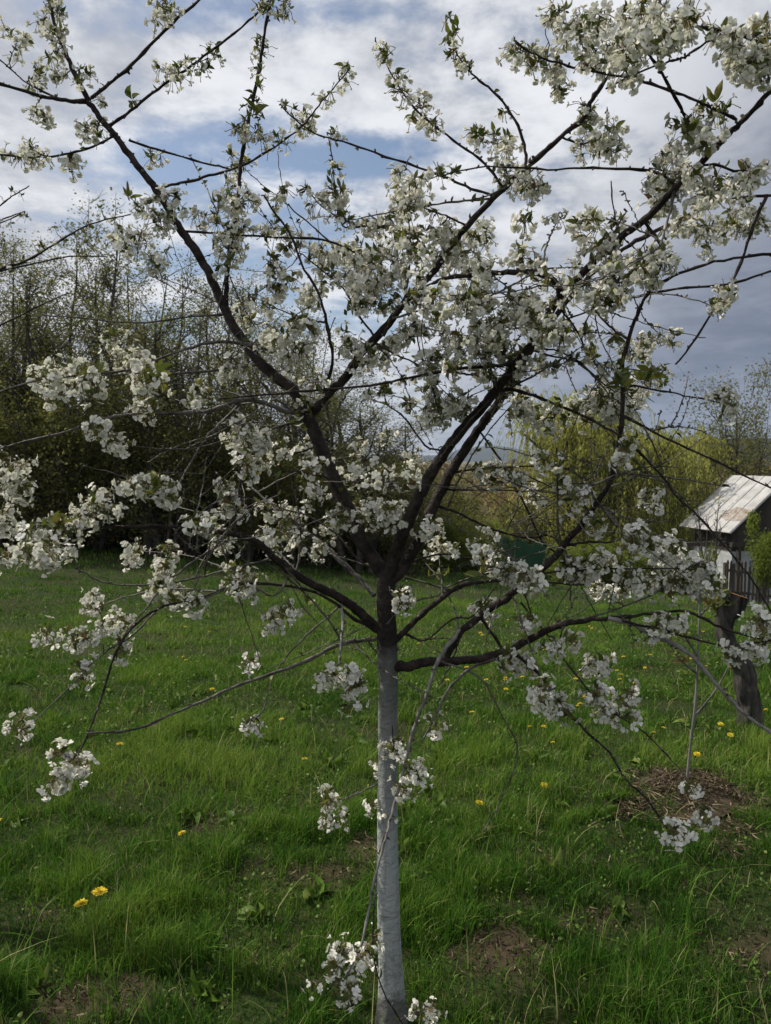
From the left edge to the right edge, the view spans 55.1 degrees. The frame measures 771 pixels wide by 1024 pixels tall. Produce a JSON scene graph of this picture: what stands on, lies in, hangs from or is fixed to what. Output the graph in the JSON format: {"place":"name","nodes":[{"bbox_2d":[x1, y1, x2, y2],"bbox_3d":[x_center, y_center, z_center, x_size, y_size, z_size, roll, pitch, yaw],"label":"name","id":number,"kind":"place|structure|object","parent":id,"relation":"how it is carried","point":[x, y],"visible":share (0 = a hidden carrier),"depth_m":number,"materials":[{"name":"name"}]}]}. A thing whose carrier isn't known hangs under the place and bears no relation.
{"place":"outdoors","nodes":[
{"label":"outdoors","id":0,"kind":"place"},
{"bbox_2d":[0,462,770,1023],"bbox_3d":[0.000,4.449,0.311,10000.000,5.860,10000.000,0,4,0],"label":"ground","id":1,"kind":"structure","parent":0,"point":[98,568],"depth_m":3.15,"materials":[{"name":"green plant"}]},
{"bbox_2d":[0,271,16,346],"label":"young tree","id":2,"kind":"object","parent":1,"relation":"on","point":[2,306],"visible":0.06,"depth_m":22.58,"materials":[{"name":"green plant"}]},
{"bbox_2d":[0,248,37,405],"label":"young tree","id":3,"kind":"object","parent":1,"relation":"on","point":[17,354],"visible":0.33,"depth_m":17.22,"materials":[{"name":"green plant"}]},
{"bbox_2d":[0,393,71,544],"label":"shrub","id":4,"kind":"object","parent":1,"relation":"on","point":[2,540],"visible":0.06,"depth_m":16.76,"materials":[{"name":"green plant"}]},
{"bbox_2d":[0,228,76,388],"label":"young tree","id":5,"kind":"object","parent":1,"relation":"on","point":[1,254],"visible":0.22,"depth_m":22.72,"materials":[{"name":"green plant"}]},
{"bbox_2d":[0,225,79,540],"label":"young tree","id":6,"kind":"object","parent":1,"relation":"on","point":[13,331],"visible":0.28,"depth_m":17.14,"materials":[{"name":"green plant"}]},
{"bbox_2d":[1,385,81,533],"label":"shrub","id":7,"kind":"object","parent":1,"relation":"on","point":[42,409],"visible":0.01,"depth_m":18.69,"materials":[{"name":"green plant"}]},
{"bbox_2d":[0,380,108,543],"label":"shrub","id":8,"kind":"object","parent":1,"relation":"on","point":[50,457],"visible":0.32,"depth_m":16.05,"materials":[{"name":"green plant"}]},
{"bbox_2d":[0,293,109,446],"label":"young tree","id":9,"kind":"object","parent":1,"relation":"on","point":[54,309],"visible":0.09,"depth_m":19.27,"materials":[{"name":"green plant"}]},
{"bbox_2d":[0,402,127,547],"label":"shrub","id":10,"kind":"object","parent":1,"relation":"on","point":[54,500],"visible":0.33,"depth_m":16.18,"materials":[{"name":"green plant"}]},
{"bbox_2d":[0,246,128,511],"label":"young tree","id":11,"kind":"object","parent":1,"relation":"on","point":[31,356],"visible":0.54,"depth_m":17.19,"materials":[{"name":"green plant"}]},
{"bbox_2d":[0,185,130,325],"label":"cherry tree","id":12,"kind":"object","parent":1,"relation":"on","point":[11,267],"visible":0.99,"depth_m":2.96,"materials":[{"name":"white plant"}]},
{"bbox_2d":[0,227,130,536],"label":"young tree","id":13,"kind":"object","parent":1,"relation":"on","point":[21,339],"visible":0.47,"depth_m":17.80,"materials":[{"name":"green plant"}]},
{"bbox_2d":[5,255,126,458],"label":"young tree","id":14,"kind":"object","parent":1,"relation":"on","point":[76,318],"visible":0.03,"depth_m":21.43,"materials":[{"name":"green plant"}]},
{"bbox_2d":[0,349,138,550],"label":"shrub","id":15,"kind":"object","parent":1,"relation":"on","point":[55,462],"visible":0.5,"depth_m":16.16,"materials":[{"name":"green plant"}]},
{"bbox_2d":[0,190,140,445],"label":"young tree","id":16,"kind":"object","parent":1,"relation":"on","point":[76,288],"visible":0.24,"depth_m":19.81,"materials":[{"name":"green plant"}]},
{"bbox_2d":[74,898,86,926],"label":"dandelion","id":17,"kind":"object","parent":1,"relation":"on","point":[80,903],"visible":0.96,"depth_m":2.48,"materials":[{"name":"yellow plant"}]},
{"bbox_2d":[19,235,172,436],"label":"young tree","id":18,"kind":"object","parent":1,"relation":"on","point":[96,286],"visible":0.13,"depth_m":20.10,"materials":[{"name":"green plant"}]},
{"bbox_2d":[36,418,159,550],"bbox_3d":[-6.565,-0.675,17.297,3.249,3.295,3.338,1,4,16],"label":"shrub","id":19,"kind":"object","parent":1,"relation":"on","point":[100,538],"visible":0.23,"depth_m":16.95,"materials":[{"name":"green plant"}]},
{"bbox_2d":[24,347,172,547],"bbox_3d":[-6.670,-1.352,18.153,3.623,4.828,4.172,-1,4,-20],"label":"shrub","id":20,"kind":"object","parent":1,"relation":"on","point":[110,545],"visible":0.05,"depth_m":17.56,"materials":[{"name":"green plant"}]},
{"bbox_2d":[92,886,107,923],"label":"dandelion","id":21,"kind":"object","parent":1,"relation":"on","point":[100,890],"visible":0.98,"depth_m":2.51,"materials":[{"name":"yellow plant"}]},
{"bbox_2d":[3,187,198,539],"bbox_3d":[-7.107,-3.630,19.940,4.842,8.893,5.129,0,4,-7],"label":"young tree","id":22,"kind":"object","parent":1,"relation":"on","point":[105,280],"visible":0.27,"depth_m":19.32,"materials":[{"name":"green plant"}]},
{"bbox_2d":[70,395,163,540],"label":"shrub","id":23,"kind":"object","parent":1,"relation":"on","point":[123,538],"depth_m":19.82,"materials":[{"name":"green plant"}]},
{"bbox_2d":[61,227,186,429],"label":"young tree","id":24,"kind":"object","parent":1,"relation":"on","point":[145,277],"visible":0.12,"depth_m":21.67,"materials":[{"name":"green plant"}]},
{"bbox_2d":[49,236,215,544],"bbox_3d":[-6.699,-2.873,19.136,4.833,7.620,3.992,-1,4,-9],"label":"young tree","id":25,"kind":"object","parent":1,"relation":"on","point":[95,349],"visible":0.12,"depth_m":18.29,"materials":[{"name":"green plant"}]},
{"bbox_2d":[0,282,269,555],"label":"young tree","id":26,"kind":"object","parent":1,"relation":"on","point":[148,435],"visible":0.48,"depth_m":16.68,"materials":[{"name":"green plant"}]},
{"bbox_2d":[87,407,196,530],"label":"shrub","id":27,"kind":"object","parent":1,"relation":"on","point":[161,435],"depth_m":19.60,"materials":[{"name":"green plant"}]},
{"bbox_2d":[62,370,224,559],"bbox_3d":[-5.516,-1.034,17.053,3.459,4.359,3.554,-2,4,-26],"label":"shrub","id":28,"kind":"object","parent":1,"relation":"on","point":[155,535],"visible":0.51,"depth_m":16.89,"materials":[{"name":"green plant"}]},
{"bbox_2d":[55,288,236,552],"bbox_3d":[-5.280,-1.979,17.226,4.746,6.165,4.480,0,4,-5],"label":"young tree","id":29,"kind":"object","parent":1,"relation":"on","point":[166,359],"visible":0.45,"depth_m":16.99,"materials":[{"name":"green plant"}]},
{"bbox_2d":[91,432,200,549],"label":"shrub","id":30,"kind":"object","parent":1,"relation":"on","point":[134,534],"visible":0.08,"depth_m":18.15,"materials":[{"name":"green plant"}]},
{"bbox_2d":[89,282,238,518],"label":"young tree","id":31,"kind":"object","parent":1,"relation":"on","point":[199,340],"visible":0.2,"depth_m":18.83,"materials":[{"name":"green plant"}]},
{"bbox_2d":[110,234,240,549],"bbox_3d":[-5.560,-2.896,19.394,3.273,7.818,6.587,-2,4,-22],"label":"young tree","id":32,"kind":"object","parent":1,"relation":"on","point":[197,324],"visible":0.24,"depth_m":18.17,"materials":[{"name":"green plant"}]},
{"bbox_2d":[178,830,185,847],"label":"dandelion","id":33,"kind":"object","parent":1,"relation":"on","point":[181,832],"visible":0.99,"depth_m":2.96,"materials":[{"name":"yellow plant"}]},
{"bbox_2d":[104,387,272,554],"bbox_3d":[-4.749,-0.876,18.306,3.420,4.415,3.285,3,5,32],"label":"shrub","id":34,"kind":"object","parent":1,"relation":"on","point":[186,549],"visible":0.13,"depth_m":18.28,"materials":[{"name":"green plant"}]},
{"bbox_2d":[166,385,264,552],"bbox_3d":[-4.861,-1.165,19.546,3.376,4.850,3.887,-2,4,-26],"label":"shrub","id":35,"kind":"object","parent":1,"relation":"on","point":[206,545],"visible":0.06,"depth_m":19.03,"materials":[{"name":"green plant"}]},
{"bbox_2d":[167,277,276,440],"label":"young tree","id":36,"kind":"object","parent":1,"relation":"on","point":[209,345],"visible":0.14,"depth_m":22.00,"materials":[{"name":"green plant"}]},
{"bbox_2d":[154,248,301,467],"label":"young tree","id":37,"kind":"object","parent":1,"relation":"on","point":[231,302],"visible":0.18,"depth_m":21.41,"materials":[{"name":"green plant"}]},
{"bbox_2d":[189,419,290,550],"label":"shrub","id":38,"kind":"object","parent":1,"relation":"on","point":[211,489],"visible":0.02,"depth_m":19.54,"materials":[{"name":"green plant"}]},
{"bbox_2d":[190,407,310,560],"bbox_3d":[-3.410,-0.647,18.487,3.200,3.987,2.779,1,4,11],"label":"shrub","id":39,"kind":"object","parent":1,"relation":"on","point":[248,551],"visible":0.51,"depth_m":18.14,"materials":[{"name":"green plant"}]},
{"bbox_2d":[178,326,324,555],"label":"young tree","id":40,"kind":"object","parent":1,"relation":"on","point":[236,416],"visible":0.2,"depth_m":18.85,"materials":[{"name":"green plant"}]},
{"bbox_2d":[181,285,332,553],"bbox_3d":[-4.569,-2.466,19.737,7.044,7.333,3.500,0,4,-7],"label":"young tree","id":41,"kind":"object","parent":1,"relation":"on","point":[256,390],"visible":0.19,"depth_m":19.62,"materials":[{"name":"green plant"}]},
{"bbox_2d":[172,265,341,481],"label":"young tree","id":42,"kind":"object","parent":1,"relation":"on","point":[245,330],"visible":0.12,"depth_m":21.80,"materials":[{"name":"green plant"}]},
{"bbox_2d":[202,432,315,552],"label":"shrub","id":43,"kind":"object","parent":1,"relation":"on","point":[259,551],"depth_m":19.88,"materials":[{"name":"green plant"}]},
{"bbox_2d":[215,442,345,565],"bbox_3d":[-2.471,-0.103,18.852,3.540,3.266,3.685,2,5,29],"label":"shrub","id":44,"kind":"object","parent":1,"relation":"on","point":[294,555],"visible":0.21,"depth_m":18.11,"materials":[{"name":"green plant"}]},
{"bbox_2d":[228,311,357,459],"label":"young tree","id":45,"kind":"object","parent":1,"relation":"on","point":[296,378],"visible":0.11,"depth_m":20.72,"materials":[{"name":"green plant"}]},
{"bbox_2d":[254,448,343,564],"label":"shrub","id":46,"kind":"object","parent":1,"relation":"on","point":[309,559],"visible":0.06,"depth_m":18.81,"materials":[{"name":"green plant"}]},
{"bbox_2d":[244,361,355,560],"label":"young tree","id":47,"kind":"object","parent":1,"relation":"on","point":[295,432],"visible":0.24,"depth_m":18.83,"materials":[{"name":"green plant"}]},
{"bbox_2d":[223,322,421,559],"bbox_3d":[-1.721,-1.902,20.294,5.285,6.644,4.521,3,5,40],"label":"young tree","id":48,"kind":"object","parent":1,"relation":"on","point":[313,361],"visible":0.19,"depth_m":20.00,"materials":[{"name":"green plant"}]},
{"bbox_2d":[247,350,401,550],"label":"young tree","id":49,"kind":"object","parent":1,"relation":"on","point":[323,417],"visible":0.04,"depth_m":21.75,"materials":[{"name":"green plant"}]},
{"bbox_2d":[254,425,401,567],"bbox_3d":[-1.386,-0.359,18.207,3.478,3.782,4.005,4,5,42],"label":"shrub","id":50,"kind":"object","parent":1,"relation":"on","point":[329,561],"visible":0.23,"depth_m":18.05,"materials":[{"name":"green plant"}]},
{"bbox_2d":[259,363,422,552],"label":"young tree","id":51,"kind":"object","parent":1,"relation":"on","point":[346,405],"visible":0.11,"depth_m":21.27,"materials":[{"name":"green plant"}]},
{"bbox_2d":[292,459,420,567],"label":"shrub","id":52,"kind":"object","parent":1,"relation":"on","point":[354,563],"visible":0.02,"depth_m":18.50,"materials":[{"name":"green plant"}]},
{"bbox_2d":[302,477,413,565],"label":"shrub","id":53,"kind":"object","parent":1,"relation":"on","point":[335,561],"visible":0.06,"depth_m":18.43,"materials":[{"name":"green plant"}]},
{"bbox_2d":[299,401,425,570],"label":"young tree","id":54,"kind":"object","parent":1,"relation":"on","point":[386,459],"visible":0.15,"depth_m":17.56,"materials":[{"name":"green plant"}]},
{"bbox_2d":[346,483,418,561],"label":"shrub","id":55,"kind":"object","parent":1,"relation":"on","point":[383,558],"visible":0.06,"depth_m":18.94,"materials":[{"name":"green plant"}]},
{"bbox_2d":[0,0,770,1023],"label":"cherry tree","id":56,"kind":"object","parent":1,"relation":"on","point":[632,40],"visible":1,"depth_m":1.88,"materials":[{"name":"white plant"}]},
{"bbox_2d":[0,585,770,1023],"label":"weeds","id":57,"kind":"object","parent":1,"relation":"on","point":[204,989],"visible":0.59,"depth_m":4.21,"materials":[{"name":"green plant"}]},
{"bbox_2d":[271,380,500,572],"bbox_3d":[-0.393,-0.817,17.686,4.863,4.697,5.685,2,5,30],"label":"young tree","id":58,"kind":"object","parent":1,"relation":"on","point":[375,541],"visible":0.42,"depth_m":17.59,"materials":[{"name":"green plant"}]},
{"bbox_2d":[260,337,515,571],"bbox_3d":[-0.206,-1.303,17.478,7.137,5.644,3.546,1,4,11],"label":"young tree","id":59,"kind":"object","parent":1,"relation":"on","point":[340,547],"visible":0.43,"depth_m":17.61,"materials":[{"name":"green plant"}]},
{"bbox_2d":[345,462,448,576],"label":"shrub","id":60,"kind":"object","parent":1,"relation":"on","point":[407,545],"visible":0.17,"depth_m":17.82,"materials":[{"name":"green plant"}]},
{"bbox_2d":[380,449,448,562],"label":"shrub","id":61,"kind":"object","parent":1,"relation":"on","point":[411,498],"visible":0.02,"depth_m":19.69,"materials":[{"name":"green plant"}]},
{"bbox_2d":[353,415,487,531],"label":"young tree","id":62,"kind":"object","parent":1,"relation":"on","point":[411,431],"visible":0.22,"depth_m":19.38,"materials":[{"name":"green plant"}]},
{"bbox_2d":[416,518,464,570],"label":"bush","id":63,"kind":"object","parent":1,"relation":"on","point":[443,541],"visible":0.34,"depth_m":20.87,"materials":[{"name":"green plant"}]},
{"bbox_2d":[388,479,493,570],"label":"shrub","id":64,"kind":"object","parent":1,"relation":"on","point":[447,512],"visible":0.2,"depth_m":21.53,"materials":[{"name":"green plant"}]},
{"bbox_2d":[414,461,475,567],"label":"shrub","id":65,"kind":"object","parent":1,"relation":"on","point":[460,501],"visible":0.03,"depth_m":21.83,"materials":[{"name":"green plant"}]},
{"bbox_2d":[416,466,482,565],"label":"shrub","id":66,"kind":"object","parent":1,"relation":"on","point":[465,485],"visible":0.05,"depth_m":22.29,"materials":[{"name":"green plant"}]},
{"bbox_2d":[444,504,473,566],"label":"bush","id":67,"kind":"object","parent":1,"relation":"on","point":[459,523],"visible":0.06,"depth_m":23.56,"materials":[{"name":"green plant"}]},
{"bbox_2d":[436,522,484,571],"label":"bush","id":68,"kind":"object","parent":1,"relation":"on","point":[456,562],"visible":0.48,"depth_m":21.26,"materials":[{"name":"green plant"}]},
{"bbox_2d":[447,491,490,564],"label":"bush","id":69,"kind":"object","parent":1,"relation":"on","point":[482,515],"visible":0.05,"depth_m":26.77,"materials":[{"name":"green plant"}]},
{"bbox_2d":[452,513,500,569],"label":"bush","id":70,"kind":"object","parent":1,"relation":"on","point":[483,521],"visible":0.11,"depth_m":23.00,"materials":[{"name":"green plant"}]},
{"bbox_2d":[460,503,501,568],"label":"bush","id":71,"kind":"object","parent":1,"relation":"on","point":[471,510],"visible":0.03,"depth_m":27.51,"materials":[{"name":"green plant"}]},
{"bbox_2d":[457,525,506,573],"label":"bush","id":72,"kind":"object","parent":1,"relation":"on","point":[475,568],"visible":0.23,"depth_m":21.93,"materials":[{"name":"green plant"}]},
{"bbox_2d":[460,491,512,520],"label":"bush","id":73,"kind":"object","parent":1,"relation":"on","point":[505,498],"visible":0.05,"depth_m":36.02,"materials":[{"name":"green plant"}]},
{"bbox_2d":[473,514,515,570],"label":"bush","id":74,"kind":"object","parent":1,"relation":"on","point":[495,525],"visible":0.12,"depth_m":24.52,"materials":[{"name":"green plant"}]},
{"bbox_2d":[490,507,524,539],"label":"bush","id":75,"kind":"object","parent":1,"relation":"on","point":[496,516],"visible":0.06,"depth_m":38.31,"materials":[{"name":"green plant"}]},
{"bbox_2d":[491,503,534,552],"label":"bush","id":76,"kind":"object","parent":1,"relation":"on","point":[498,513],"visible":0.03,"depth_m":30.60,"materials":[{"name":"green plant"}]},
{"bbox_2d":[494,496,549,557],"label":"bush","id":77,"kind":"object","parent":1,"relation":"on","point":[521,526],"visible":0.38,"depth_m":26.89,"materials":[{"name":"green plant"}]},
{"bbox_2d":[274,436,770,518],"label":"distant woods","id":78,"kind":"object","parent":1,"relation":"on","point":[515,497],"visible":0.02,"depth_m":104.06,"materials":[{"name":"green plant"}]},
{"bbox_2d":[495,537,551,579],"bbox_3d":[4.404,1.549,23.549,1.843,1.537,0.155,-1,4,-9],"label":"metal fence","id":79,"kind":"object","parent":1,"relation":"on","point":[525,549],"visible":0.47,"depth_m":23.46,"materials":[{"name":"green metal"}]},
{"bbox_2d":[532,485,556,544],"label":"bush","id":80,"kind":"object","parent":1,"relation":"on","point":[547,520],"visible":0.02,"depth_m":33.73,"materials":[{"name":"green plant"}]},
{"bbox_2d":[539,541,586,582],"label":"bush","id":81,"kind":"object","parent":1,"relation":"on","point":[556,563],"visible":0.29,"depth_m":22.24,"materials":[{"name":"green plant"}]},
{"bbox_2d":[489,385,655,580],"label":"weeping willow","id":82,"kind":"object","parent":1,"relation":"on","point":[549,444],"visible":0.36,"depth_m":26.76,"materials":[{"name":"green plant"}]},
{"bbox_2d":[541,422,644,548],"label":"weeping willow","id":83,"kind":"object","parent":1,"relation":"on","point":[625,435],"visible":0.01,"depth_m":32.76,"materials":[{"name":"green plant"}]},
{"bbox_2d":[569,537,624,582],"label":"bush","id":84,"kind":"object","parent":1,"relation":"on","point":[601,544],"visible":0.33,"depth_m":23.04,"materials":[{"name":"green plant"}]},
{"bbox_2d":[573,540,642,587],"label":"bush","id":85,"kind":"object","parent":1,"relation":"on","point":[608,575],"visible":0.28,"depth_m":23.02,"materials":[{"name":"green plant"}]},
{"bbox_2d":[528,414,720,590],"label":"weeping willow","id":86,"kind":"object","parent":1,"relation":"on","point":[632,496],"visible":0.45,"depth_m":25.78,"materials":[{"name":"green plant"}]},
{"bbox_2d":[603,523,673,588],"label":"bush","id":87,"kind":"object","parent":1,"relation":"on","point":[658,533],"visible":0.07,"depth_m":25.45,"materials":[{"name":"green plant"}]},
{"bbox_2d":[624,553,665,591],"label":"bush","id":88,"kind":"object","parent":1,"relation":"on","point":[642,563],"visible":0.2,"depth_m":23.16,"materials":[{"name":"green plant"}]},
{"bbox_2d":[594,420,745,594],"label":"weeping willow","id":89,"kind":"object","parent":1,"relation":"on","point":[713,455],"visible":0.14,"depth_m":28.57,"materials":[{"name":"green plant"}]},
{"bbox_2d":[607,762,770,860],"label":"straw mulch","id":90,"kind":"object","parent":1,"relation":"on","point":[716,795],"visible":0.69,"depth_m":3.37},
{"bbox_2d":[667,547,730,780],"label":"sapling","id":91,"kind":"object","parent":90,"relation":"on","point":[708,602],"visible":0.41,"depth_m":3.42,"materials":[{"name":"brown plant"}]},
{"bbox_2d":[677,498,730,597],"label":"bare fruit tree","id":92,"kind":"object","parent":1,"relation":"on","point":[715,538],"visible":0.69,"depth_m":17.49,"materials":[{"name":"grey plant"}]},
{"bbox_2d":[690,540,717,602],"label":"young fruit bush","id":93,"kind":"object","parent":1,"relation":"on","point":[711,549],"visible":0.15,"depth_m":15.97,"materials":[{"name":"green plant"}]},
{"bbox_2d":[663,353,770,501],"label":"tall tree","id":94,"kind":"object","parent":1,"relation":"on","point":[747,460],"visible":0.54,"depth_m":29.53,"materials":[{"name":"grey plant"}]},
{"bbox_2d":[690,579,763,731],"bbox_3d":[2.059,0.883,4.416,0.503,1.011,0.232,-1,4,-10],"label":"old stump","id":95,"kind":"object","parent":1,"relation":"on","point":[729,607],"visible":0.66,"depth_m":4.38,"materials":[{"name":"brown wood"}]},
{"bbox_2d":[723,560,770,604],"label":"picket fence","id":96,"kind":"object","parent":1,"relation":"on","point":[728,573],"visible":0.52,"depth_m":19.41,"materials":[{"name":"grey wood"}]},
{"bbox_2d":[743,508,770,604],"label":"bush","id":97,"kind":"object","parent":1,"relation":"on","point":[761,554],"visible":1,"depth_m":17.12,"materials":[{"name":"green plant"}]},
{"bbox_2d":[0,632,770,1023],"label":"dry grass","id":98,"kind":"structure","parent":0,"point":[474,938],"depth_m":2.46,"materials":[{"name":"plant"}]},
{"bbox_2d":[0,0,770,454],"label":"sky","id":99,"kind":"structure","parent":0,"point":[107,35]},
{"bbox_2d":[367,446,530,461],"bbox_3d":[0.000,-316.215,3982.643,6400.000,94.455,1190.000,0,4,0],"label":"mountains","id":100,"kind":"structure","parent":0,"point":[485,454],"depth_m":3678.08,"materials":[{"name":"grey"}]},
{"bbox_2d":[516,438,770,465],"bbox_3d":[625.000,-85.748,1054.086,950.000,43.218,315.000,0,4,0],"label":"hills","id":101,"kind":"structure","parent":0,"point":[768,440],"depth_m":1013.69,"materials":[{"name":"green plant"}]},
{"bbox_2d":[679,475,770,603],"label":"shed","id":102,"kind":"structure","parent":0,"point":[740,496],"depth_m":23.45,"materials":[{"name":"grey wood"}]}
]}

